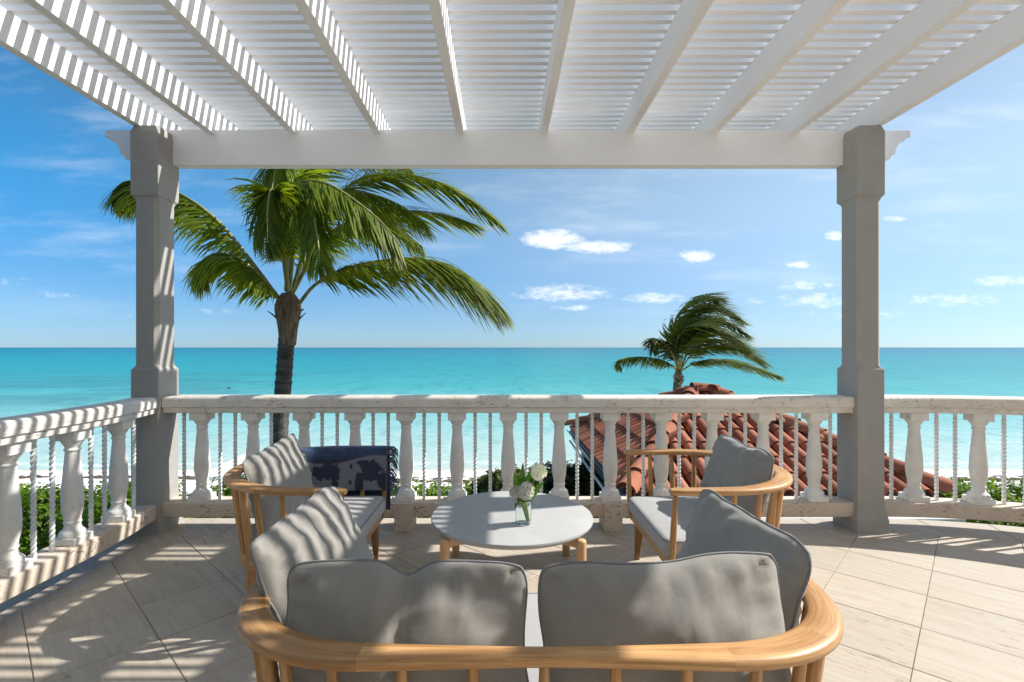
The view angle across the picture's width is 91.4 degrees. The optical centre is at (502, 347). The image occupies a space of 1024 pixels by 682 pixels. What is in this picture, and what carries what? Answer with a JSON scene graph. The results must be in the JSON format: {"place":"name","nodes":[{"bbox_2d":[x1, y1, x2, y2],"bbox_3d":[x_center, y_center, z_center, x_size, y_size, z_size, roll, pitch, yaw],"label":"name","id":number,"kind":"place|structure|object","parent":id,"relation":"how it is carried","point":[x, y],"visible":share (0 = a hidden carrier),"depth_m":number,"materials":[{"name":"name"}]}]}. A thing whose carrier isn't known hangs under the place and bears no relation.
{"place":"outdoors","nodes":[
{"label":"outdoors","id":0,"kind":"place"},
{"bbox_2d":[0,518,1023,681],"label":"terrace floor","id":1,"kind":"structure","parent":0,"point":[914,600],"depth_m":2.86,"materials":[{"name":"tile"}]},
{"bbox_2d":[0,397,156,603],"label":"balustrade","id":2,"kind":"object","parent":1,"relation":"on","point":[75,542],"visible":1,"depth_m":3.10,"materials":[{"name":"white stone"}]},
{"bbox_2d":[130,125,182,533],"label":"stone column","id":3,"kind":"structure","parent":1,"relation":"on","point":[154,181],"depth_m":3.91,"materials":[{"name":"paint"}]},
{"bbox_2d":[0,0,1023,168],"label":"pergola","id":4,"kind":"object","parent":3,"relation":"on","point":[507,84],"visible":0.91,"depth_m":3.48,"materials":[{"name":"white paint"}]},
{"bbox_2d":[223,450,389,591],"bbox_3d":[-1.186,1.076,3.000,0.798,0.750,1.018,0,0,0],"label":"lounge chair","id":5,"kind":"object","parent":1,"relation":"on","point":[368,513],"visible":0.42,"depth_m":2.66,"materials":[{"name":"brown wood"}]},
{"bbox_2d":[242,433,313,531],"bbox_3d":[-1.331,0.799,2.997,0.197,0.450,0.650,-17,4,3],"label":"pillow","id":6,"kind":"object","parent":5,"relation":"on","point":[282,462],"visible":0.69,"depth_m":2.87,"materials":[{"name":"grey fabric"}]},
{"bbox_2d":[301,445,399,509],"bbox_3d":[-1.063,0.917,3.457,0.692,0.467,0.192,0,0,-6],"label":"throw blanket","id":7,"kind":"object","parent":5,"relation":"on","point":[354,470],"visible":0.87,"depth_m":3.41,"materials":[{"name":"blue fabric"}]},
{"bbox_2d":[162,395,854,531],"bbox_3d":[0.045,0.919,4.029,5.466,1.059,0.227,0,0,0],"label":"balustrade","id":8,"kind":"object","parent":1,"relation":"on","point":[608,506],"visible":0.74,"depth_m":3.97,"materials":[{"name":"white stone"}]},
{"bbox_2d":[431,491,592,560],"bbox_3d":[0.060,1.250,3.150,1.010,0.401,1.010,0,0,0],"label":"coffee table","id":9,"kind":"object","parent":1,"relation":"on","point":[485,520],"visible":0.85,"depth_m":2.97,"materials":[{"name":"stone"}]},
{"bbox_2d":[509,463,546,525],"bbox_3d":[0.157,0.869,2.970,0.239,0.360,0.117,0,0,-19],"label":"flower vase","id":10,"kind":"object","parent":9,"relation":"on","point":[524,491],"visible":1,"depth_m":2.95,"materials":[{"name":"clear glass"}]},
{"bbox_2d":[236,578,843,681],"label":"loveseat","id":11,"kind":"object","parent":1,"relation":"on","point":[807,645],"visible":0.55,"depth_m":1.19,"materials":[{"name":"brown wood"}]},
{"bbox_2d":[249,486,373,625],"bbox_3d":[-0.622,0.780,1.739,0.202,0.503,0.611,-23,-1,5],"label":"pillow","id":12,"kind":"object","parent":11,"relation":"on","point":[320,524],"visible":0.57,"depth_m":1.64,"materials":[{"name":"grey fabric"}]},
{"bbox_2d":[286,559,528,681],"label":"pillow","id":13,"kind":"object","parent":11,"relation":"on","point":[462,602],"visible":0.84,"depth_m":1.31,"materials":[{"name":"grey fabric"}]},
{"bbox_2d":[538,551,791,681],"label":"pillow","id":14,"kind":"object","parent":11,"relation":"on","point":[723,597],"visible":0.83,"depth_m":1.31,"materials":[{"name":"grey fabric"}]},
{"bbox_2d":[677,489,811,631],"bbox_3d":[0.796,0.808,1.738,0.202,0.498,0.616,15,0,-8],"label":"pillow","id":15,"kind":"object","parent":11,"relation":"on","point":[717,522],"visible":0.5,"depth_m":1.66,"materials":[{"name":"grey fabric"}]},
{"bbox_2d":[624,449,792,560],"bbox_3d":[1.246,1.076,3.000,0.798,0.750,1.018,0,0,0],"label":"lounge chair","id":16,"kind":"object","parent":1,"relation":"on","point":[660,522],"visible":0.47,"depth_m":2.86,"materials":[{"name":"brown wood"}]},
{"bbox_2d":[700,434,773,515],"bbox_3d":[1.395,0.782,2.998,0.196,0.458,0.655,17,1,-3],"label":"pillow","id":17,"kind":"object","parent":16,"relation":"on","point":[733,462],"visible":0.56,"depth_m":2.88,"materials":[{"name":"grey fabric"}]},
{"bbox_2d":[833,125,888,533],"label":"stone column","id":18,"kind":"structure","parent":1,"relation":"on","point":[860,370],"depth_m":3.91,"materials":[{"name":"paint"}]},
{"bbox_2d":[884,395,1023,522],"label":"balustrade","id":19,"kind":"object","parent":1,"relation":"on","point":[976,501],"visible":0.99,"depth_m":3.94,"materials":[{"name":"white stone"}]},
{"bbox_2d":[0,347,1023,469],"bbox_3d":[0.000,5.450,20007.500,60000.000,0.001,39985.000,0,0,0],"label":"sea","id":20,"kind":"structure","parent":0,"point":[36,379],"depth_m":79.78,"materials":[{"name":"liquid"}]},
{"bbox_2d":[0,43,1023,346],"label":"sky","id":21,"kind":"structure","parent":0,"point":[589,257],"materials":[{"name":"blue"}]},
{"bbox_2d":[18,453,1022,554],"bbox_3d":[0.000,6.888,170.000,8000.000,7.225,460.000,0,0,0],"label":"beach","id":22,"kind":"structure","parent":0,"point":[430,473],"depth_m":19.43,"materials":[{"name":"beige sand"}]},
{"bbox_2d":[19,472,253,555],"bbox_3d":[-8.463,3.490,8.716,11.772,1.909,9.822,0,0,0],"label":"sea grape hedge","id":23,"kind":"object","parent":22,"relation":"on","point":[42,519],"visible":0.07,"depth_m":10.32,"materials":[{"name":"green plant"}]},
{"bbox_2d":[98,169,515,443],"bbox_3d":[-3.341,-0.076,9.298,7.204,8.392,4.415,0,0,0],"label":"coconut palm","id":24,"kind":"object","parent":22,"relation":"on","point":[293,211],"visible":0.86,"depth_m":8.42,"materials":[{"name":"green plant"}]},
{"bbox_2d":[383,478,472,517],"bbox_3d":[-0.814,3.446,10.539,6.630,1.855,3.397,0,0,0],"label":"hedge","id":25,"kind":"object","parent":22,"relation":"on","point":[432,491],"visible":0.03,"depth_m":9.91,"materials":[{"name":"green plant"}]},
{"bbox_2d":[469,464,520,494],"bbox_3d":[0.038,3.218,9.536,1.473,2.010,1.310,0,0,0],"label":"sea grape shrub","id":26,"kind":"object","parent":22,"relation":"on","point":[483,483],"visible":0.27,"depth_m":9.38,"materials":[{"name":"green plant"}]},
{"bbox_2d":[519,457,629,517],"bbox_3d":[1.463,3.072,8.995,2.614,2.260,1.818,0,0,25],"label":"sea grape shrub","id":27,"kind":"object","parent":22,"relation":"on","point":[584,482],"visible":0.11,"depth_m":8.92,"materials":[{"name":"green plant"}]},
{"bbox_2d":[612,292,786,390],"bbox_3d":[6.652,1.201,15.774,5.841,5.885,3.339,0,0,-31],"label":"coconut palm","id":28,"kind":"object","parent":22,"relation":"on","point":[694,329],"visible":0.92,"depth_m":15.47,"materials":[{"name":"green plant"}]},
{"bbox_2d":[564,382,965,521],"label":"pavilion","id":29,"kind":"structure","parent":22,"relation":"on","point":[899,473],"depth_m":7.02,"materials":[{"name":"tile"}]},
{"bbox_2d":[939,475,1023,526],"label":"dune hedge","id":30,"kind":"object","parent":22,"relation":"on","point":[993,490],"visible":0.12,"depth_m":10.60,"materials":[{"name":"green plant"}]},
{"bbox_2d":[18,475,1022,482],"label":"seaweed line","id":31,"kind":"object","parent":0,"point":[190,477],"visible":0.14,"depth_m":18.69,"materials":[{"name":"green plant"}]}
]}

